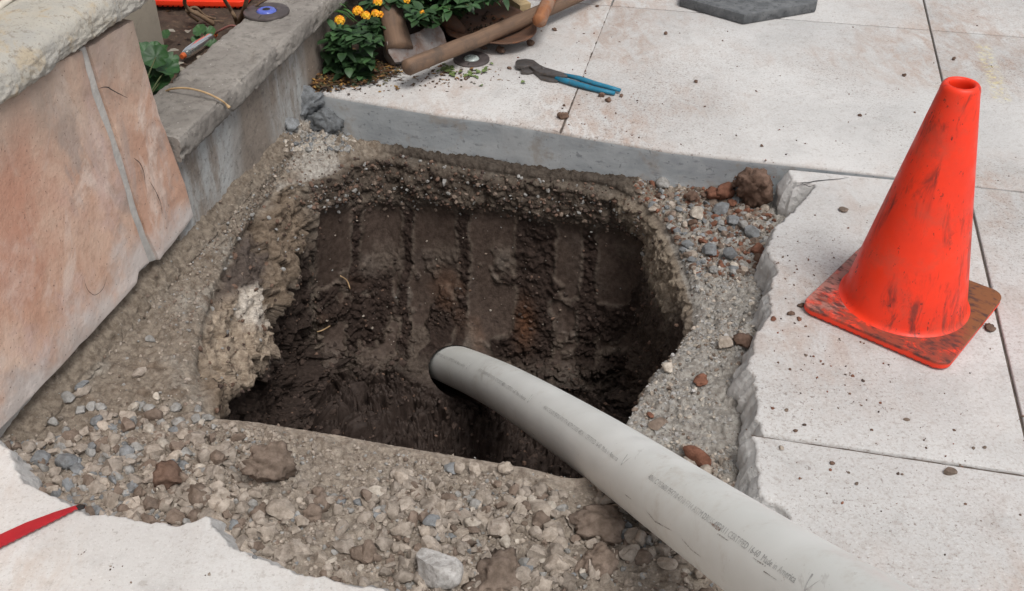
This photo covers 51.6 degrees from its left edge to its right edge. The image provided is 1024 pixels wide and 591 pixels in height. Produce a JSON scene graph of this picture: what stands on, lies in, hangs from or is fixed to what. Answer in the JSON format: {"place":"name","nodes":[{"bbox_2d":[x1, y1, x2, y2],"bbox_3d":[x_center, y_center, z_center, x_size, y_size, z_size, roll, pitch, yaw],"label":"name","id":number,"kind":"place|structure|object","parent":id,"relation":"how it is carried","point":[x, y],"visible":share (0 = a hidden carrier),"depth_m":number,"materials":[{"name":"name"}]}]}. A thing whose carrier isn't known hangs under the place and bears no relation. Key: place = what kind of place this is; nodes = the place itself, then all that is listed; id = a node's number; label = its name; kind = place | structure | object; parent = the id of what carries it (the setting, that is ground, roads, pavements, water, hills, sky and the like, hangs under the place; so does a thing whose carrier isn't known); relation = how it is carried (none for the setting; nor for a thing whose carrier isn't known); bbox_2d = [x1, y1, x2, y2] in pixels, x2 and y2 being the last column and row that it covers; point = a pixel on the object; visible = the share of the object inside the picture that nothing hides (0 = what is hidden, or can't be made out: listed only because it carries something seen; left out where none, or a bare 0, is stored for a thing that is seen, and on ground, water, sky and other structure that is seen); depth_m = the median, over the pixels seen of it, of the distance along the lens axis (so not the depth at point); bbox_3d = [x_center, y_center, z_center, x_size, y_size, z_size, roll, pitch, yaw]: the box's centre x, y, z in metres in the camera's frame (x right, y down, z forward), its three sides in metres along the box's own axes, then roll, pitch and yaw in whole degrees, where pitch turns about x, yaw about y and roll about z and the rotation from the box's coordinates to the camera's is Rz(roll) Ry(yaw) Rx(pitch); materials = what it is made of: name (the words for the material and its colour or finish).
{"place":"outdoors","nodes":[
{"label":"outdoors","id":0,"kind":"place"},
{"bbox_2d":[156,0,261,83],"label":"planter soil","id":1,"kind":"structure","parent":0,"point":[178,19],"depth_m":2.83,"materials":[{"name":"soil"}]},
{"bbox_2d":[139,24,216,95],"bbox_3d":[-0.835,-0.548,2.459,0.200,0.163,0.571,0,36,0],"label":"geranium plant","id":2,"kind":"object","parent":1,"relation":"on","point":[161,64],"visible":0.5,"depth_m":2.35,"materials":[{"name":"green plant"}]},
{"bbox_2d":[180,33,217,58],"bbox_3d":[-0.786,-0.628,2.662,0.028,0.028,0.150,12,38,15],"label":"splice tube","id":3,"kind":"object","parent":1,"relation":"on","point":[196,46],"visible":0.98,"depth_m":2.64,"materials":[{"name":"white plastic"}]},
{"bbox_2d":[155,0,249,7],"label":"traffic cone","id":4,"kind":"object","parent":1,"relation":"on","point":[210,3],"visible":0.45,"depth_m":2.90,"materials":[{"name":"orange plastic"}]},
{"bbox_2d":[165,0,260,70],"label":"plant litter","id":5,"kind":"object","parent":1,"relation":"on","point":[175,49],"visible":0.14,"depth_m":2.64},
{"bbox_2d":[183,0,266,28],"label":"bare shrub","id":6,"kind":"object","parent":1,"relation":"on","point":[199,13],"visible":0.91,"depth_m":2.75,"materials":[{"name":"plant"}]},
{"bbox_2d":[0,297,737,590],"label":"gravel","id":7,"kind":"structure","parent":0,"point":[219,502],"depth_m":1.65,"materials":[{"name":"gravel"}]},
{"bbox_2d":[54,453,77,469],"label":"stone","id":8,"kind":"object","parent":7,"relation":"on","point":[65,461],"visible":0.99,"depth_m":1.74,"materials":[{"name":"stone"}]},
{"bbox_2d":[152,459,181,489],"bbox_3d":[-0.552,0.291,1.705,0.045,0.045,0.050,-7,37,-9],"label":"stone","id":9,"kind":"object","parent":7,"relation":"on","point":[166,474],"visible":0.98,"depth_m":1.69,"materials":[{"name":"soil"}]},
{"bbox_2d":[186,482,210,508],"bbox_3d":[-0.498,0.317,1.677,0.061,0.045,0.040,16,39,21],"label":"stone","id":10,"kind":"object","parent":7,"relation":"on","point":[195,494],"visible":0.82,"depth_m":1.66,"materials":[{"name":"stone"}]},
{"bbox_2d":[435,499,445,514],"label":"stone","id":11,"kind":"object","parent":7,"relation":"on","point":[440,505],"visible":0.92,"depth_m":1.66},
{"bbox_2d":[499,534,510,548],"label":"stone","id":12,"kind":"object","parent":7,"relation":"on","point":[504,541],"visible":0.97,"depth_m":1.61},
{"bbox_2d":[531,482,547,496],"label":"stone","id":13,"kind":"object","parent":7,"relation":"on","point":[540,489],"visible":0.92,"depth_m":1.70,"materials":[{"name":"stone"}]},
{"bbox_2d":[683,445,711,467],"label":"stone","id":14,"kind":"object","parent":7,"relation":"on","point":[699,457],"visible":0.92,"depth_m":1.75,"materials":[{"name":"stone"}]},
{"bbox_2d":[3,0,785,590],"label":"ground","id":15,"kind":"structure","parent":0,"point":[383,240],"depth_m":2.63,"materials":[{"name":"soil"}]},
{"bbox_2d":[30,450,50,462],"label":"stone","id":16,"kind":"object","parent":15,"relation":"on","point":[39,455],"visible":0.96,"depth_m":1.75,"materials":[{"name":"stone"}]},
{"bbox_2d":[61,391,75,402],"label":"stone","id":17,"kind":"object","parent":15,"relation":"on","point":[67,396],"visible":1,"depth_m":1.87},
{"bbox_2d":[10,401,143,514],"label":"gravel","id":18,"kind":"structure","parent":15,"relation":"on","point":[126,450],"depth_m":1.74,"materials":[{"name":"gravel"}]},
{"bbox_2d":[0,0,163,44],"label":"stucco wall","id":19,"kind":"structure","parent":15,"relation":"on","point":[145,19],"depth_m":2.50,"materials":[{"name":"paint"}]},
{"bbox_2d":[82,474,93,485],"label":"stone","id":20,"kind":"object","parent":15,"relation":"on","point":[88,479],"visible":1,"depth_m":1.71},
{"bbox_2d":[0,0,192,437],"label":"stone wall","id":21,"kind":"structure","parent":15,"relation":"on","point":[96,214],"depth_m":1.82,"materials":[{"name":"brown stone"}]},
{"bbox_2d":[90,414,102,425],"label":"stone","id":22,"kind":"object","parent":15,"relation":"on","point":[95,419],"visible":1,"depth_m":1.84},
{"bbox_2d":[142,423,155,433],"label":"stone","id":23,"kind":"object","parent":15,"relation":"on","point":[148,428],"visible":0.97,"depth_m":1.82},
{"bbox_2d":[144,408,162,420],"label":"stone","id":24,"kind":"object","parent":15,"relation":"on","point":[152,414],"visible":1,"depth_m":1.84,"materials":[{"name":"stone"}]},
{"bbox_2d":[155,437,169,448],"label":"stone","id":25,"kind":"object","parent":15,"relation":"on","point":[162,441],"visible":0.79,"depth_m":1.79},
{"bbox_2d":[169,402,181,411],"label":"stone","id":26,"kind":"object","parent":15,"relation":"on","point":[176,406],"visible":1,"depth_m":1.87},
{"bbox_2d":[11,119,344,441],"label":"gravel","id":27,"kind":"structure","parent":15,"relation":"on","point":[252,214],"depth_m":2.31,"materials":[{"name":"gravel"}]},
{"bbox_2d":[176,428,187,439],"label":"stone","id":28,"kind":"object","parent":15,"relation":"on","point":[181,434],"visible":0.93,"depth_m":1.81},
{"bbox_2d":[0,440,389,590],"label":"sidewalk slab","id":29,"kind":"structure","parent":15,"relation":"on","point":[47,557],"depth_m":1.52,"materials":[{"name":"concrete"}]},
{"bbox_2d":[0,504,84,547],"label":"pry bar","id":30,"kind":"object","parent":29,"relation":"on","point":[14,534],"visible":1,"depth_m":1.56,"materials":[{"name":"red paint"}]},
{"bbox_2d":[154,0,346,240],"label":"planter wall","id":31,"kind":"structure","parent":15,"relation":"on","point":[255,76],"depth_m":2.43,"materials":[{"name":"concrete"}]},
{"bbox_2d":[165,87,229,108],"bbox_3d":[-0.687,-0.430,2.276,0.170,0.045,0.026,11,38,15],"label":"dry stalk","id":32,"kind":"object","parent":31,"relation":"on","point":[219,99],"visible":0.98,"depth_m":2.26,"materials":[{"name":"plant"}]},
{"bbox_2d":[243,2,289,20],"bbox_3d":[-0.614,-0.712,2.650,0.114,0.010,0.114,0,36,0],"label":"grinding disc","id":33,"kind":"object","parent":31,"relation":"on","point":[268,11],"visible":1,"depth_m":2.64,"materials":[{"name":"grey"}]},
{"bbox_2d":[240,440,296,481],"bbox_3d":[-0.390,0.268,1.694,0.088,0.082,0.050,-11,38,-15],"label":"rock","id":34,"kind":"object","parent":15,"relation":"on","point":[272,461],"visible":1,"depth_m":1.68,"materials":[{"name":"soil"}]},
{"bbox_2d":[265,499,294,519],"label":"stone","id":35,"kind":"object","parent":15,"relation":"on","point":[285,507],"visible":1,"depth_m":1.64,"materials":[{"name":"stone"}]},
{"bbox_2d":[285,117,299,131],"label":"stone","id":36,"kind":"object","parent":15,"relation":"on","point":[291,124],"visible":0.81,"depth_m":2.66,"materials":[{"name":"stone"}]},
{"bbox_2d":[300,84,324,119],"bbox_3d":[-0.539,-0.510,2.776,0.144,0.106,0.100,-24,42,-29],"label":"dirt clod","id":37,"kind":"object","parent":15,"relation":"on","point":[312,100],"visible":0.39,"depth_m":2.74,"materials":[{"name":"stone"}]},
{"bbox_2d":[302,503,323,522],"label":"dirt clod","id":38,"kind":"object","parent":15,"relation":"on","point":[312,512],"visible":1,"depth_m":1.64,"materials":[{"name":"stone"}]},
{"bbox_2d":[283,121,356,152],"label":"gravel","id":39,"kind":"structure","parent":15,"relation":"on","point":[325,135],"depth_m":2.73,"materials":[{"name":"gravel"}]},
{"bbox_2d":[306,107,343,132],"bbox_3d":[-0.494,-0.465,2.788,0.122,0.069,0.079,11,38,15],"label":"dirt clod","id":40,"kind":"object","parent":15,"relation":"on","point":[327,120],"visible":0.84,"depth_m":2.76,"materials":[{"name":"stone"}]},
{"bbox_2d":[350,544,381,563],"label":"dirt clod","id":41,"kind":"object","parent":15,"relation":"on","point":[357,554],"visible":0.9,"depth_m":1.57,"materials":[{"name":"stone"}]},
{"bbox_2d":[368,485,383,495],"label":"stone","id":42,"kind":"object","parent":15,"relation":"on","point":[374,489],"visible":0.71,"depth_m":1.69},
{"bbox_2d":[389,521,414,536],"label":"stone","id":43,"kind":"object","parent":15,"relation":"on","point":[402,529],"visible":1,"depth_m":1.61,"materials":[{"name":"stone"}]},
{"bbox_2d":[198,154,645,395],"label":"soil crumbs","id":44,"kind":"object","parent":15,"relation":"on","point":[359,199],"visible":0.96,"depth_m":2.65,"materials":[{"name":"soil"}]},
{"bbox_2d":[423,514,439,526],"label":"stone","id":45,"kind":"object","parent":15,"relation":"on","point":[429,519],"visible":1,"depth_m":1.62,"materials":[{"name":"stone"}]},
{"bbox_2d":[416,548,463,589],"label":"stone","id":46,"kind":"object","parent":15,"relation":"on","point":[438,569],"visible":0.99,"depth_m":1.52,"materials":[{"name":"stone"}]},
{"bbox_2d":[444,462,455,473],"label":"stone","id":47,"kind":"object","parent":15,"relation":"on","point":[449,468],"visible":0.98,"depth_m":1.75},
{"bbox_2d":[215,154,692,476],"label":"soil crumbs","id":48,"kind":"object","parent":15,"relation":"on","point":[642,280],"visible":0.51,"depth_m":2.72,"materials":[{"name":"soil"}]},
{"bbox_2d":[273,342,634,476],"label":"soil crumbs","id":49,"kind":"object","parent":15,"relation":"on","point":[403,364],"visible":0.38,"depth_m":2.77,"materials":[{"name":"soil"}]},
{"bbox_2d":[319,0,610,169],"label":"sidewalk slab","id":50,"kind":"structure","parent":15,"relation":"on","point":[521,123],"depth_m":2.74,"materials":[{"name":"concrete"}]},
{"bbox_2d":[379,0,445,65],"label":"axe","id":51,"kind":"object","parent":50,"relation":"on","point":[400,44],"visible":0.72,"depth_m":2.85,"materials":[{"name":"metal"}]},
{"bbox_2d":[309,48,524,93],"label":"plant litter","id":52,"kind":"object","parent":50,"relation":"on","point":[325,80],"visible":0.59,"depth_m":2.81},
{"bbox_2d":[453,51,489,67],"bbox_3d":[-0.112,-0.652,2.913,0.100,0.010,0.100,0,36,0],"label":"grinding disc","id":53,"kind":"object","parent":50,"relation":"on","point":[469,59],"visible":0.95,"depth_m":2.90,"materials":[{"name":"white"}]},
{"bbox_2d":[401,0,583,74],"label":"tool handle","id":54,"kind":"object","parent":50,"relation":"on","point":[417,63],"visible":0.88,"depth_m":2.86,"materials":[{"name":"brown wood"}]},
{"bbox_2d":[532,0,555,27],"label":"tool handle","id":55,"kind":"object","parent":54,"relation":"on","point":[542,14],"visible":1,"depth_m":2.92,"materials":[{"name":"orange wood"}]},
{"bbox_2d":[502,0,530,10],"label":"wooden stake","id":56,"kind":"object","parent":50,"relation":"on","point":[523,5],"visible":0.6,"depth_m":3.15,"materials":[{"name":"wood"}]},
{"bbox_2d":[515,59,620,94],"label":"pliers","id":57,"kind":"object","parent":50,"relation":"on","point":[531,66],"visible":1,"depth_m":2.80,"materials":[{"name":"metal"}]},
{"bbox_2d":[560,7,610,131],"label":"joint dirt","id":58,"kind":"structure","parent":50,"relation":"on","point":[562,127],"depth_m":2.71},
{"bbox_2d":[464,517,481,526],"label":"stone","id":59,"kind":"object","parent":15,"relation":"on","point":[471,523],"visible":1,"depth_m":1.63,"materials":[{"name":"stone"}]},
{"bbox_2d":[318,209,639,354],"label":"soil crumbs","id":60,"kind":"object","parent":15,"relation":"on","point":[459,288],"visible":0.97,"depth_m":2.82,"materials":[{"name":"soil"}]},
{"bbox_2d":[461,547,521,590],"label":"dirt clod","id":61,"kind":"object","parent":15,"relation":"on","point":[497,569],"visible":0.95,"depth_m":1.54,"materials":[{"name":"soil"}]},
{"bbox_2d":[497,461,513,474],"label":"stone","id":62,"kind":"object","parent":15,"relation":"on","point":[504,468],"visible":1,"depth_m":1.75,"materials":[{"name":"stone"}]},
{"bbox_2d":[514,501,527,514],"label":"stone","id":63,"kind":"object","parent":15,"relation":"on","point":[523,510],"visible":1,"depth_m":1.67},
{"bbox_2d":[527,499,550,516],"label":"stone","id":64,"kind":"object","parent":15,"relation":"on","point":[539,504],"visible":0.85,"depth_m":1.67,"materials":[{"name":"stone"}]},
{"bbox_2d":[542,526,557,542],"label":"stone","id":65,"kind":"object","parent":15,"relation":"on","point":[550,534],"visible":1,"depth_m":1.62,"materials":[{"name":"stone"}]},
{"bbox_2d":[552,536,567,548],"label":"stone","id":66,"kind":"object","parent":15,"relation":"on","point":[562,541],"visible":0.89,"depth_m":1.60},
{"bbox_2d":[535,0,613,5],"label":"sidewalk slab","id":67,"kind":"structure","parent":15,"relation":"on","point":[601,2],"depth_m":3.26,"materials":[{"name":"concrete"}]},
{"bbox_2d":[585,538,598,549],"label":"stone","id":68,"kind":"object","parent":15,"relation":"on","point":[589,543],"visible":0.76,"depth_m":1.61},
{"bbox_2d":[574,540,618,580],"bbox_3d":[0.130,0.398,1.579,0.072,0.051,0.054,-25,43,-30],"label":"rock","id":69,"kind":"object","parent":15,"relation":"on","point":[601,555],"visible":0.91,"depth_m":1.57,"materials":[{"name":"stone"}]},
{"bbox_2d":[568,504,627,544],"bbox_3d":[0.133,0.360,1.653,0.093,0.046,0.080,0,36,0],"label":"rock","id":70,"kind":"object","parent":15,"relation":"on","point":[606,523],"visible":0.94,"depth_m":1.64,"materials":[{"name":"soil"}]},
{"bbox_2d":[635,548,652,565],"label":"rock","id":71,"kind":"object","parent":15,"relation":"on","point":[643,556],"visible":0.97,"depth_m":1.58,"materials":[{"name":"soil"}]},
{"bbox_2d":[648,417,666,430],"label":"stone","id":72,"kind":"object","parent":15,"relation":"on","point":[658,423],"visible":1,"depth_m":1.84,"materials":[{"name":"stone"}]},
{"bbox_2d":[655,177,669,187],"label":"stone","id":73,"kind":"object","parent":15,"relation":"on","point":[662,182],"visible":1,"depth_m":2.54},
{"bbox_2d":[657,557,677,569],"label":"stone","id":74,"kind":"object","parent":15,"relation":"on","point":[665,563],"visible":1,"depth_m":1.57,"materials":[{"name":"stone"}]},
{"bbox_2d":[662,362,672,372],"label":"stone","id":75,"kind":"object","parent":15,"relation":"on","point":[667,367],"visible":1,"depth_m":1.95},
{"bbox_2d":[428,345,918,590],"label":"plastic pipe","id":76,"kind":"object","parent":15,"relation":"on","point":[721,534],"visible":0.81,"depth_m":1.43,"materials":[{"name":"plastic"}]},
{"bbox_2d":[345,9,1023,555],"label":"dirt crumbs","id":77,"kind":"object","parent":15,"relation":"on","point":[797,269],"visible":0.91,"depth_m":1.89,"materials":[{"name":"soil"}]},
{"bbox_2d":[614,265,762,584],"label":"gravel","id":78,"kind":"structure","parent":15,"relation":"on","point":[704,338],"depth_m":1.97,"materials":[{"name":"gravel"}]},
{"bbox_2d":[685,190,697,200],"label":"dirt clod","id":79,"kind":"object","parent":15,"relation":"on","point":[691,195],"visible":1,"depth_m":2.49,"materials":[{"name":"soil"}]},
{"bbox_2d":[693,373,707,386],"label":"stone","id":80,"kind":"object","parent":15,"relation":"on","point":[700,380],"visible":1,"depth_m":1.92,"materials":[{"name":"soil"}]},
{"bbox_2d":[702,243,716,255],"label":"stone","id":81,"kind":"object","parent":15,"relation":"on","point":[709,248],"visible":1,"depth_m":2.29,"materials":[{"name":"stone"}]},
{"bbox_2d":[716,181,734,200],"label":"dirt clod","id":82,"kind":"object","parent":15,"relation":"on","point":[725,190],"visible":1,"depth_m":2.49,"materials":[{"name":"soil"}]},
{"bbox_2d":[718,335,732,348],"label":"stone","id":83,"kind":"object","parent":15,"relation":"on","point":[726,341],"visible":1,"depth_m":2.00,"materials":[{"name":"stone"}]},
{"bbox_2d":[726,215,738,224],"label":"stone","id":84,"kind":"object","parent":15,"relation":"on","point":[732,219],"visible":0.99,"depth_m":2.40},
{"bbox_2d":[732,333,752,348],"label":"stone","id":85,"kind":"object","parent":15,"relation":"on","point":[743,340],"visible":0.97,"depth_m":2.00,"materials":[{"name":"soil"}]},
{"bbox_2d":[560,6,940,192],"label":"sidewalk slab","id":86,"kind":"structure","parent":15,"relation":"on","point":[832,65],"depth_m":2.72,"materials":[{"name":"concrete"}]},
{"bbox_2d":[744,225,759,237],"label":"stone","id":87,"kind":"object","parent":15,"relation":"on","point":[751,231],"visible":0.98,"depth_m":2.34,"materials":[{"name":"stone"}]},
{"bbox_2d":[733,167,773,207],"bbox_3d":[0.561,-0.257,2.450,0.090,0.093,0.096,0,36,0],"label":"dirt clod","id":88,"kind":"object","parent":15,"relation":"on","point":[755,187],"visible":1,"depth_m":2.43,"materials":[{"name":"soil"}]},
{"bbox_2d":[750,242,763,253],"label":"stone","id":89,"kind":"object","parent":15,"relation":"on","point":[758,247],"visible":0.88,"depth_m":2.29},
{"bbox_2d":[612,0,928,30],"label":"sidewalk slab","id":90,"kind":"structure","parent":15,"relation":"on","point":[906,14],"depth_m":3.21,"materials":[{"name":"concrete"}]},
{"bbox_2d":[679,0,817,23],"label":"rubber base","id":91,"kind":"object","parent":90,"relation":"on","point":[744,11],"visible":1,"depth_m":3.16,"materials":[{"name":"rubber"}]},
{"bbox_2d":[727,170,1023,475],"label":"sidewalk slab","id":92,"kind":"structure","parent":15,"relation":"on","point":[980,398],"depth_m":1.85,"materials":[{"name":"concrete"}]},
{"bbox_2d":[804,76,1000,368],"bbox_3d":[0.735,-0.163,1.867,0.280,0.456,0.280,27,44,31],"label":"traffic cone","id":93,"kind":"object","parent":92,"relation":"on","point":[899,281],"visible":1,"depth_m":1.86,"materials":[{"name":"plastic"}]},
{"bbox_2d":[973,214,1023,436],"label":"joint dirt","id":94,"kind":"structure","parent":92,"relation":"on","point":[1008,367],"depth_m":1.93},
{"bbox_2d":[734,436,1023,590],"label":"sidewalk slab","id":95,"kind":"structure","parent":15,"relation":"on","point":[931,517],"depth_m":1.59,"materials":[{"name":"concrete"}]},
{"bbox_2d":[751,435,1023,476],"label":"joint","id":96,"kind":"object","parent":95,"relation":"on","point":[904,458],"depth_m":1.68,"materials":[{"name":"concrete"}]},
{"bbox_2d":[944,467,957,475],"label":"stone","id":97,"kind":"object","parent":95,"relation":"on","point":[949,471],"visible":1,"depth_m":1.65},
{"bbox_2d":[924,0,1023,37],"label":"sidewalk slab","id":98,"kind":"structure","parent":15,"relation":"on","point":[998,17],"depth_m":3.17,"materials":[{"name":"concrete"}]},
{"bbox_2d":[931,31,1023,192],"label":"sidewalk slab","id":99,"kind":"structure","parent":15,"relation":"on","point":[1000,145],"depth_m":2.75,"materials":[{"name":"concrete"}]},
{"bbox_2d":[973,188,1023,426],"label":"sidewalk slab","id":100,"kind":"structure","parent":15,"relation":"on","point":[999,216],"depth_m":2.13,"materials":[{"name":"concrete"}]},
{"bbox_2d":[327,0,501,76],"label":"bed soil","id":101,"kind":"structure","parent":0,"point":[379,56],"depth_m":3.10,"materials":[{"name":"soil"}]},
{"bbox_2d":[317,0,508,86],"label":"lantana plant","id":102,"kind":"object","parent":101,"relation":"on","point":[339,55],"visible":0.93,"depth_m":2.79,"materials":[{"name":"green plant"}]},
{"bbox_2d":[435,1,536,44],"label":"shovel","id":103,"kind":"object","parent":101,"relation":"on","point":[454,26],"visible":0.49,"depth_m":3.04,"materials":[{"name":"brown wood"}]},
{"bbox_2d":[633,178,775,277],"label":"gravel","id":104,"kind":"structure","parent":0,"point":[733,269],"depth_m":2.39,"materials":[{"name":"gravel"}]},
{"bbox_2d":[689,206,703,219],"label":"stone","id":105,"kind":"object","parent":104,"relation":"on","point":[696,212],"visible":1,"depth_m":2.43,"materials":[{"name":"stone"}]},
{"bbox_2d":[706,186,719,198],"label":"dirt clod","id":106,"kind":"object","parent":104,"relation":"on","point":[711,192],"visible":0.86,"depth_m":2.50,"materials":[{"name":"soil"}]},
{"bbox_2d":[713,202,728,214],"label":"stone","id":107,"kind":"object","parent":104,"relation":"on","point":[720,208],"visible":1,"depth_m":2.44,"materials":[{"name":"stone"}]},
{"bbox_2d":[723,247,737,259],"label":"stone","id":108,"kind":"object","parent":104,"relation":"on","point":[729,253],"visible":1,"depth_m":2.28,"materials":[{"name":"stone"}]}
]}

